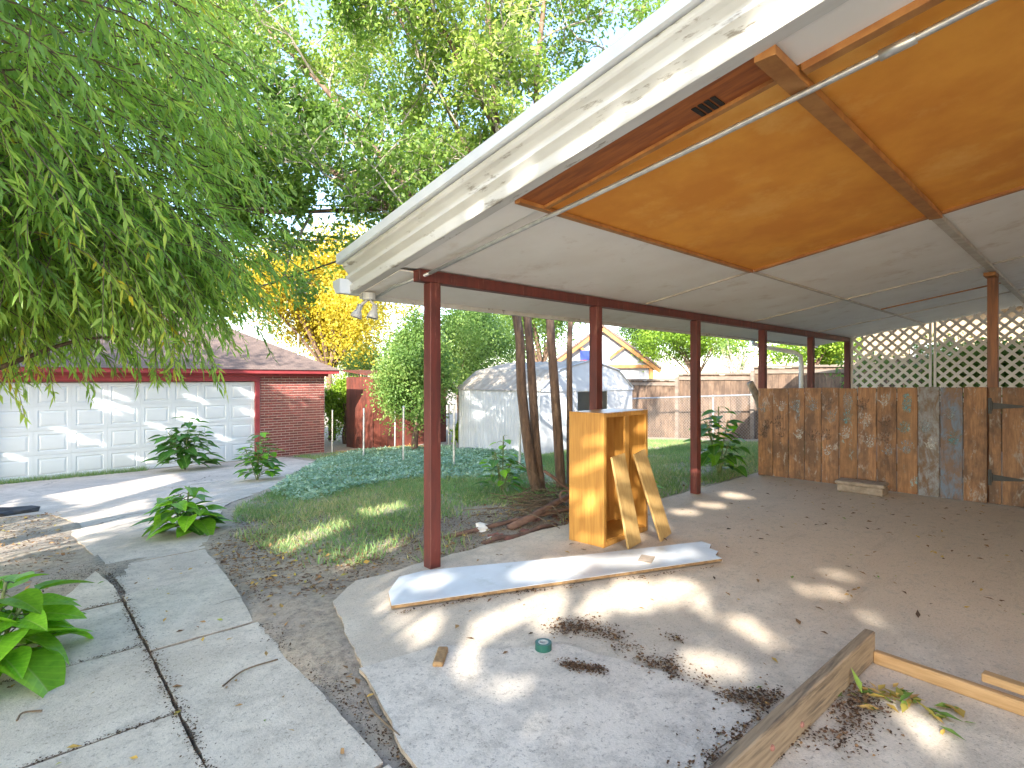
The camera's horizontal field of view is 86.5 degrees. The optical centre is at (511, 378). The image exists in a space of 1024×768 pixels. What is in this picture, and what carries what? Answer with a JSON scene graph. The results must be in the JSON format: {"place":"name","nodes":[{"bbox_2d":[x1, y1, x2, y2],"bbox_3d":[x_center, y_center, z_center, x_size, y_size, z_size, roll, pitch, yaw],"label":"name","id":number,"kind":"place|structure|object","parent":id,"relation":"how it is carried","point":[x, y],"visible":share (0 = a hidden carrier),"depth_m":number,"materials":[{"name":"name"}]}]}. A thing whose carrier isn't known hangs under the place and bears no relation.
{"place":"outdoors","nodes":[
{"label":"outdoors","id":0,"kind":"place"},
{"bbox_2d":[0,457,314,593],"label":"driveway","id":1,"kind":"structure","parent":0,"point":[106,533],"depth_m":7.28,"materials":[{"name":"concrete"}]},
{"bbox_2d":[0,505,40,516],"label":"black bag","id":2,"kind":"object","parent":1,"relation":"on","point":[7,511],"visible":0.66,"depth_m":6.92,"materials":[{"name":"black plastic"}]},
{"bbox_2d":[142,416,225,469],"bbox_3d":[-7.124,1.424,11.848,1.518,1.189,1.417,0,0,9],"label":"broadleaf weed","id":3,"kind":"object","parent":1,"relation":"on","point":[184,456],"visible":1,"depth_m":11.71,"materials":[{"name":"green plant"}]},
{"bbox_2d":[232,432,286,479],"bbox_3d":[-4.395,1.361,9.494,0.839,0.880,0.788,0,0,24],"label":"broadleaf weed","id":4,"kind":"object","parent":1,"relation":"on","point":[266,462],"visible":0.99,"depth_m":9.41,"materials":[{"name":"green plant"}]},
{"bbox_2d":[0,571,391,767],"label":"path","id":5,"kind":"structure","parent":0,"point":[121,697],"depth_m":2.35,"materials":[{"name":"concrete"}]},
{"bbox_2d":[16,709,42,720],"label":"twig","id":6,"kind":"object","parent":5,"relation":"on","point":[18,717],"visible":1,"depth_m":2.24,"materials":[{"name":"wood"}]},
{"bbox_2d":[7,567,343,763],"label":"loose leaves","id":7,"kind":"object","parent":5,"relation":"on","point":[177,685],"visible":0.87,"depth_m":2.43,"materials":[{"name":"brown plant"}]},
{"bbox_2d":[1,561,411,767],"bbox_3d":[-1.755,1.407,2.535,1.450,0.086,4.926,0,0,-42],"label":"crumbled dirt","id":8,"kind":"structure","parent":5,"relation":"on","point":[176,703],"depth_m":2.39,"materials":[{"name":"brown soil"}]},
{"bbox_2d":[222,659,277,686],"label":"twig","id":9,"kind":"object","parent":5,"relation":"on","point":[229,680],"visible":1,"depth_m":2.57,"materials":[{"name":"grey wood"}]},
{"bbox_2d":[0,383,857,767],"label":"ground","id":10,"kind":"structure","parent":0,"point":[312,631],"depth_m":4.06,"materials":[{"name":"soil"}]},
{"bbox_2d":[0,571,93,697],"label":"catalpa seedling","id":11,"kind":"object","parent":10,"relation":"on","point":[40,620],"visible":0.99,"depth_m":2.55,"materials":[{"name":"green plant"}]},
{"bbox_2d":[0,466,147,483],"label":"grass","id":12,"kind":"structure","parent":10,"relation":"on","point":[41,478],"depth_m":11.34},
{"bbox_2d":[0,0,332,427],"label":"willow tree","id":13,"kind":"object","parent":10,"relation":"on","point":[109,249],"visible":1,"depth_m":3.38,"materials":[{"name":"green plant"}]},
{"bbox_2d":[0,308,339,481],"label":"brick garage","id":14,"kind":"structure","parent":10,"relation":"on","point":[114,427],"depth_m":12.71,"materials":[{"name":"red brick"}]},
{"bbox_2d":[0,382,253,481],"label":"garage door","id":15,"kind":"structure","parent":14,"relation":"in","point":[67,437],"depth_m":12.10,"materials":[{"name":"white metal"}]},
{"bbox_2d":[159,261,335,310],"bbox_3d":[-7.740,-1.709,10.700,16.299,1.189,0.017,0,0,41],"label":"power line","id":16,"kind":"object","parent":14,"relation":"attached to","point":[305,272],"visible":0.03,"depth_m":5.89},
{"bbox_2d":[130,486,231,539],"bbox_3d":[-3.223,1.335,5.352,0.845,0.575,0.741,0,0,15],"label":"catalpa seedling","id":17,"kind":"object","parent":10,"relation":"on","point":[186,522],"visible":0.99,"depth_m":5.23,"materials":[{"name":"green plant"}]},
{"bbox_2d":[173,274,260,333],"bbox_3d":[-18.918,-2.949,28.972,13.046,10.438,13.787,0,0,-42],"label":"background tree","id":18,"kind":"object","parent":10,"relation":"on","point":[239,323],"depth_m":33.45,"materials":[{"name":"green plant"}]},
{"bbox_2d":[0,495,568,765],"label":"soil crumbs","id":19,"kind":"object","parent":10,"relation":"on","point":[401,764],"visible":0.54,"depth_m":4.53,"materials":[{"name":"brown soil"}]},
{"bbox_2d":[205,207,423,439],"bbox_3d":[-6.746,-2.089,19.373,8.062,8.707,7.033,0,0,-42],"label":"golden tree","id":20,"kind":"object","parent":10,"relation":"on","point":[337,328],"visible":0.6,"depth_m":18.69,"materials":[{"name":"yellow plant"}]},
{"bbox_2d":[331,410,332,452],"bbox_3d":[-4.954,1.471,15.004,0.050,1.245,0.055,0,0,25],"label":"fence pipe","id":21,"kind":"object","parent":10,"relation":"on","point":[332,434],"visible":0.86,"depth_m":14.98,"materials":[{"name":"metal"}]},
{"bbox_2d":[324,373,358,443],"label":"bush","id":22,"kind":"object","parent":10,"relation":"on","point":[335,401],"visible":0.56,"depth_m":18.30,"materials":[{"name":"green plant"}]},
{"bbox_2d":[308,326,391,383],"bbox_3d":[-7.568,-0.150,26.312,4.390,4.833,4.629,0,0,-42],"label":"background tree","id":23,"kind":"object","parent":10,"relation":"on","point":[365,366],"visible":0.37,"depth_m":25.91,"materials":[{"name":"green plant"}]},
{"bbox_2d":[363,408,364,455],"bbox_3d":[-3.564,1.321,13.081,0.050,1.245,0.055,0,0,25],"label":"fence pipe","id":24,"kind":"object","parent":10,"relation":"on","point":[363,431],"visible":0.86,"depth_m":13.06,"materials":[{"name":"metal"}]},
{"bbox_2d":[0,442,757,721],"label":"fallen leaves","id":25,"kind":"object","parent":10,"relation":"on","point":[357,680],"visible":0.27,"depth_m":4.42,"materials":[{"name":"brown plant"}]},
{"bbox_2d":[335,443,423,453],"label":"fallen leaves","id":26,"kind":"object","parent":10,"relation":"on","point":[422,446],"visible":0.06,"depth_m":15.75,"materials":[{"name":"brown plant"}]},
{"bbox_2d":[98,0,668,493],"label":"elm tree","id":27,"kind":"object","parent":10,"relation":"on","point":[388,176],"visible":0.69,"depth_m":6.64,"materials":[{"name":"green plant"}]},
{"bbox_2d":[343,370,445,447],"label":"red shed","id":28,"kind":"structure","parent":10,"relation":"on","point":[356,401],"depth_m":16.57,"materials":[{"name":"red wood"}]},
{"bbox_2d":[394,411,395,446],"bbox_3d":[-3.373,1.436,15.696,0.050,1.245,0.055,0,0,25],"label":"fence pipe","id":29,"kind":"object","parent":10,"relation":"on","point":[395,433],"visible":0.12,"depth_m":15.68,"materials":[{"name":"metal"}]},
{"bbox_2d":[402,406,404,460],"bbox_3d":[-2.261,1.182,11.337,0.050,1.245,0.055,0,0,25],"label":"fence pipe","id":30,"kind":"object","parent":10,"relation":"on","point":[403,423],"visible":0.86,"depth_m":11.32,"materials":[{"name":"metal"}]},
{"bbox_2d":[269,443,544,501],"bbox_3d":[-1.988,1.740,11.236,4.605,0.690,8.724,0,0,-8],"label":"ground cover","id":31,"kind":"object","parent":10,"relation":"on","point":[323,462],"visible":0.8,"depth_m":9.82,"materials":[{"name":"green plant"}]},
{"bbox_2d":[361,310,469,449],"bbox_3d":[-2.586,0.125,14.330,2.994,3.726,2.526,0,0,2],"label":"bush","id":32,"kind":"object","parent":10,"relation":"on","point":[401,383],"visible":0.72,"depth_m":13.88,"materials":[{"name":"green plant"}]},
{"bbox_2d":[448,405,449,444],"bbox_3d":[-1.796,1.356,15.459,0.055,1.245,0.050,0,0,-20],"label":"fence pipe","id":33,"kind":"object","parent":10,"relation":"on","point":[448,422],"visible":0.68,"depth_m":15.44,"materials":[{"name":"metal"}]},
{"bbox_2d":[371,306,533,440],"bbox_3d":[-1.783,-0.436,18.418,5.539,5.184,5.614,0,0,-42],"label":"tree","id":34,"kind":"object","parent":10,"relation":"on","point":[478,336],"visible":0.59,"depth_m":17.36,"materials":[{"name":"green plant"}]},
{"bbox_2d":[449,421,457,444],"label":"round bush","id":35,"kind":"object","parent":10,"relation":"on","point":[456,432],"visible":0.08,"depth_m":14.82,"materials":[{"name":"green plant"}]},
{"bbox_2d":[453,403,455,465],"bbox_3d":[-1.087,1.078,10.204,0.050,1.245,0.055,0,0,25],"label":"fence pipe","id":36,"kind":"object","parent":10,"relation":"on","point":[454,404],"visible":0.86,"depth_m":10.19,"materials":[{"name":"metal"}]},
{"bbox_2d":[476,522,489,531],"bbox_3d":[-0.270,1.366,4.997,0.168,0.088,0.126,0,0,-42],"label":"crumpled paper","id":37,"kind":"object","parent":10,"relation":"on","point":[482,527],"visible":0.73,"depth_m":4.96,"materials":[{"name":"white paper"}]},
{"bbox_2d":[230,437,757,567],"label":"grass","id":38,"kind":"structure","parent":10,"relation":"on","point":[673,449],"depth_m":6.56,"materials":[{"name":"green plant"}]},
{"bbox_2d":[471,434,528,491],"bbox_3d":[-0.144,1.112,6.936,0.786,0.772,0.660,0,0,1],"label":"broadleaf weed","id":39,"kind":"object","parent":10,"relation":"on","point":[503,472],"visible":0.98,"depth_m":6.90,"materials":[{"name":"green plant"}]},
{"bbox_2d":[441,507,568,538],"bbox_3d":[0.161,1.362,5.263,1.855,0.119,0.056,0,0,-32],"label":"dead branch","id":40,"kind":"object","parent":10,"relation":"on","point":[489,526],"visible":0.52,"depth_m":5.06,"materials":[{"name":"brown wood"}]},
{"bbox_2d":[503,536,514,539],"bbox_3d":[-0.024,1.393,4.740,0.085,0.054,0.111,0,0,26],"label":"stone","id":41,"kind":"object","parent":10,"relation":"on","point":[508,538],"visible":0.48,"depth_m":4.72,"materials":[{"name":"brown stone"}]},
{"bbox_2d":[457,461,568,528],"bbox_3d":[0.464,1.183,5.902,2.435,0.498,1.551,0,0,-42],"label":"brush pile","id":42,"kind":"object","parent":10,"relation":"on","point":[529,500],"visible":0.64,"depth_m":5.73,"materials":[{"name":"brown plant"}]},
{"bbox_2d":[543,470,568,489],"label":"dead branch","id":43,"kind":"object","parent":42,"relation":"on","point":[555,479],"visible":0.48,"depth_m":5.57,"materials":[{"name":"brown wood"}]},
{"bbox_2d":[559,490,568,501],"bbox_3d":[0.524,1.155,5.360,0.120,0.128,0.074,0,0,-2],"label":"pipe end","id":44,"kind":"object","parent":42,"relation":"on","point":[560,496],"visible":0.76,"depth_m":5.34,"materials":[{"name":"grey metal"}]},
{"bbox_2d":[481,523,557,543],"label":"dead branch","id":45,"kind":"object","parent":10,"relation":"on","point":[501,537],"visible":0.72,"depth_m":4.81,"materials":[{"name":"brown wood"}]},
{"bbox_2d":[519,418,520,466],"bbox_3d":[0.139,0.989,9.448,0.050,1.245,0.055,0,0,25],"label":"fence pipe","id":46,"kind":"object","parent":10,"relation":"on","point":[519,442],"visible":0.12,"depth_m":9.43,"materials":[{"name":"metal"}]},
{"bbox_2d":[506,493,568,529],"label":"dead branch","id":47,"kind":"object","parent":10,"relation":"on","point":[527,519],"visible":0.5,"depth_m":5.24,"materials":[{"name":"brown wood"}]},
{"bbox_2d":[492,314,586,362],"bbox_3d":[1.099,-2.653,29.742,7.165,9.831,10.174,0,0,-18],"label":"background tree","id":48,"kind":"object","parent":10,"relation":"on","point":[538,326],"visible":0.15,"depth_m":29.37,"materials":[{"name":"green plant"}]},
{"bbox_2d":[456,360,633,453],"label":"metal shed","id":49,"kind":"structure","parent":10,"relation":"on","point":[488,411],"depth_m":13.25,"materials":[{"name":"white metal"}]},
{"bbox_2d":[557,325,661,378],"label":"neighbour house","id":50,"kind":"structure","parent":10,"relation":"on","point":[617,351],"depth_m":24.87,"materials":[{"name":"white"}]},
{"bbox_2d":[580,351,588,360],"bbox_3d":[3.546,-0.840,24.747,0.900,0.900,0.025,0,0,5],"label":"flag","id":51,"kind":"object","parent":50,"relation":"attached to","point":[584,355],"visible":0.22,"depth_m":24.75,"materials":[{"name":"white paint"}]},
{"bbox_2d":[610,326,663,360],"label":"bronze tree","id":52,"kind":"object","parent":10,"relation":"on","point":[628,333],"visible":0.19,"depth_m":27.41,"materials":[{"name":"green plant"}]},
{"bbox_2d":[333,446,1023,767],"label":"patio slab","id":53,"kind":"structure","parent":10,"relation":"on","point":[747,635],"depth_m":3.22,"materials":[{"name":"concrete"}]},
{"bbox_2d":[389,541,721,608],"bbox_3d":[0.408,1.337,3.872,2.566,0.022,0.511,0,0,-20],"label":"melamine panel","id":54,"kind":"object","parent":53,"relation":"on","point":[431,586],"visible":1,"depth_m":3.73,"materials":[{"name":"white laminate"}]},
{"bbox_2d":[637,554,654,563],"bbox_3d":[0.985,1.321,3.991,0.100,0.008,0.160,0,0,25],"label":"wood scrap","id":55,"kind":"object","parent":54,"relation":"on","point":[648,559],"visible":1,"depth_m":3.97,"materials":[{"name":"wood"}]},
{"bbox_2d":[359,644,755,767],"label":"concrete patch","id":56,"kind":"object","parent":53,"relation":"on","point":[482,707],"visible":0.88,"depth_m":2.21,"materials":[{"name":"concrete"}]},
{"bbox_2d":[364,694,399,735],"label":"twig","id":57,"kind":"object","parent":56,"relation":"on","point":[382,720],"visible":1,"depth_m":2.17,"materials":[{"name":"grey wood"}]},
{"bbox_2d":[433,646,447,666],"bbox_3d":[-0.346,1.345,2.634,0.050,0.028,0.156,0,0,3],"label":"wood chunk","id":58,"kind":"object","parent":56,"relation":"on","point":[440,656],"visible":1,"depth_m":2.61,"materials":[{"name":"brown wood"}]},
{"bbox_2d":[535,638,551,652],"bbox_3d":[0.157,1.336,2.727,0.084,0.036,0.084,0,0,-42],"label":"tape roll","id":59,"kind":"object","parent":56,"relation":"on","point":[543,645],"visible":1,"depth_m":2.70,"materials":[{"name":"green plastic"}]},
{"bbox_2d":[569,408,647,547],"bbox_3d":[0.851,0.818,4.744,0.348,1.085,0.714,0,0,43],"label":"kitchen cabinet","id":60,"kind":"object","parent":53,"relation":"on","point":[598,438],"visible":0.88,"depth_m":4.56,"materials":[{"name":"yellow wood"}]},
{"bbox_2d":[610,453,640,548],"bbox_3d":[0.926,0.987,4.421,0.147,0.737,0.246,0,0,41],"label":"shelf board","id":61,"kind":"object","parent":53,"relation":"on","point":[626,501],"visible":1,"depth_m":4.40,"materials":[{"name":"yellow wood"}]},
{"bbox_2d":[395,566,905,767],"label":"debris","id":62,"kind":"object","parent":53,"relation":"on","point":[589,667],"visible":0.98,"depth_m":2.31,"materials":[{"name":"brown plant"}]},
{"bbox_2d":[633,449,670,541],"bbox_3d":[1.198,0.987,4.647,0.328,0.755,0.186,0,0,12],"label":"shelf board","id":63,"kind":"object","parent":53,"relation":"on","point":[652,495],"visible":1,"depth_m":4.63,"materials":[{"name":"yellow wood"}]},
{"bbox_2d":[333,0,1023,568],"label":"patio cover","id":64,"kind":"object","parent":53,"relation":"on","point":[809,174],"visible":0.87,"depth_m":3.22,"materials":[{"name":"white paint"}]},
{"bbox_2d":[350,292,377,319],"bbox_3d":[-1.144,-0.562,4.213,0.212,0.206,0.100,0,0,-7],"label":"floodlight","id":65,"kind":"object","parent":64,"relation":"attached to","point":[367,297],"visible":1,"depth_m":4.19,"materials":[{"name":"white metal"}]},
{"bbox_2d":[851,323,931,399],"bbox_3d":[6.793,-0.292,9.790,0.036,1.364,1.220,0,0,-42],"label":"lattice screen","id":66,"kind":"object","parent":64,"relation":"attached to","point":[925,359],"visible":0.7,"depth_m":9.73,"materials":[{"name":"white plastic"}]},
{"bbox_2d":[934,304,1023,402],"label":"lattice screen","id":67,"kind":"object","parent":64,"relation":"attached to","point":[983,353],"visible":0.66,"depth_m":8.92,"materials":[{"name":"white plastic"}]},
{"bbox_2d":[455,481,1023,687],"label":"loose leaves","id":68,"kind":"object","parent":53,"relation":"on","point":[797,620],"visible":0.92,"depth_m":3.72,"materials":[{"name":"brown plant"}]},
{"bbox_2d":[835,478,888,496],"bbox_3d":[4.192,1.294,6.524,0.510,0.130,0.274,0,0,44],"label":"concrete step","id":69,"kind":"object","parent":53,"relation":"on","point":[874,488],"visible":1,"depth_m":6.44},
{"bbox_2d":[708,629,1023,767],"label":"lumber form","id":70,"kind":"object","parent":53,"relation":"on","point":[770,737],"visible":1,"depth_m":2.21,"materials":[{"name":"brown wood"}]},
{"bbox_2d":[758,387,986,502],"bbox_3d":[4.328,0.719,6.808,0.062,1.258,2.457,0,0,-42],"label":"wooden fence","id":71,"kind":"object","parent":53,"relation":"on","point":[910,440],"visible":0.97,"depth_m":6.59,"materials":[{"name":"brown wood"}]},
{"bbox_2d":[988,387,1023,506],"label":"wooden gate","id":72,"kind":"structure","parent":71,"relation":"attached to","point":[1011,406],"depth_m":5.76,"materials":[{"name":"brown wood"}]},
{"bbox_2d":[838,668,973,740],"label":"green leaves","id":73,"kind":"object","parent":53,"relation":"on","point":[900,692],"visible":0.96,"depth_m":2.27,"materials":[{"name":"green plant"}]},
{"bbox_2d":[981,670,1023,695],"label":"lumber offcut","id":74,"kind":"object","parent":53,"relation":"on","point":[1004,682],"visible":1,"depth_m":2.28,"materials":[{"name":"brown wood"}]},
{"bbox_2d":[623,328,757,372],"bbox_3d":[8.434,-0.666,24.446,6.258,5.299,5.729,0,0,-13],"label":"lime tree","id":75,"kind":"object","parent":10,"relation":"on","point":[678,344],"visible":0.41,"depth_m":24.39,"materials":[{"name":"green plant"}]},
{"bbox_2d":[632,394,757,440],"bbox_3d":[4.954,1.090,13.543,0.073,1.661,5.502,0,0,-42],"label":"chain link fence","id":76,"kind":"object","parent":10,"relation":"on","point":[677,397],"visible":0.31,"depth_m":13.68,"materials":[{"name":"metal"}]},
{"bbox_2d":[683,406,750,476],"bbox_3d":[2.941,0.908,7.840,0.953,1.027,0.846,0,0,9],"label":"broadleaf weed","id":77,"kind":"object","parent":10,"relation":"on","point":[712,455],"visible":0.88,"depth_m":7.68,"materials":[{"name":"green plant"}]},
{"bbox_2d":[711,338,770,372],"bbox_3d":[8.194,-0.098,19.893,1.797,3.786,1.641,0,0,-3],"label":"bare tree","id":78,"kind":"object","parent":10,"relation":"on","point":[731,368],"visible":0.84,"depth_m":19.98,"materials":[{"name":"beige plant"}]},
{"bbox_2d":[747,381,757,411],"bbox_3d":[3.764,0.719,8.199,0.558,1.379,0.145,0,0,-29],"label":"cut trunk","id":79,"kind":"object","parent":10,"relation":"on","point":[752,388],"visible":0.27,"depth_m":8.11,"materials":[{"name":"brown plant"}]},
{"bbox_2d":[751,337,862,365],"bbox_3d":[11.716,-1.000,20.912,5.081,5.392,4.056,0,0,-42],"label":"lime tree","id":80,"kind":"object","parent":10,"relation":"on","point":[824,353],"visible":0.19,"depth_m":20.51,"materials":[{"name":"green plant"}]},
{"bbox_2d":[628,351,1022,451],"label":"cedar fence","id":81,"kind":"object","parent":10,"relation":"on","point":[784,376],"visible":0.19,"depth_m":14.13,"materials":[{"name":"wood"}]},
{"bbox_2d":[824,332,1023,416],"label":"vine shrub","id":82,"kind":"object","parent":10,"relation":"on","point":[1004,374],"visible":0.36,"depth_m":9.65,"materials":[{"name":"green plant"}]},
{"bbox_2d":[863,306,1023,386],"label":"tan house","id":83,"kind":"structure","parent":10,"relation":"on","point":[1004,320],"depth_m":13.89,"materials":[{"name":"paint"}]},
{"bbox_2d":[910,341,957,355],"bbox_3d":[10.859,-0.290,13.998,0.080,1.300,1.000,0,0,-42],"label":"window","id":84,"kind":"structure","parent":83,"relation":"in","point":[911,351],"depth_m":14.11,"materials":[{"name":"white paint"}]},
{"bbox_2d":[3,0,855,382],"label":"sky","id":85,"kind":"structure","parent":0,"point":[671,373],"materials":[{"name":"white"}]}
]}

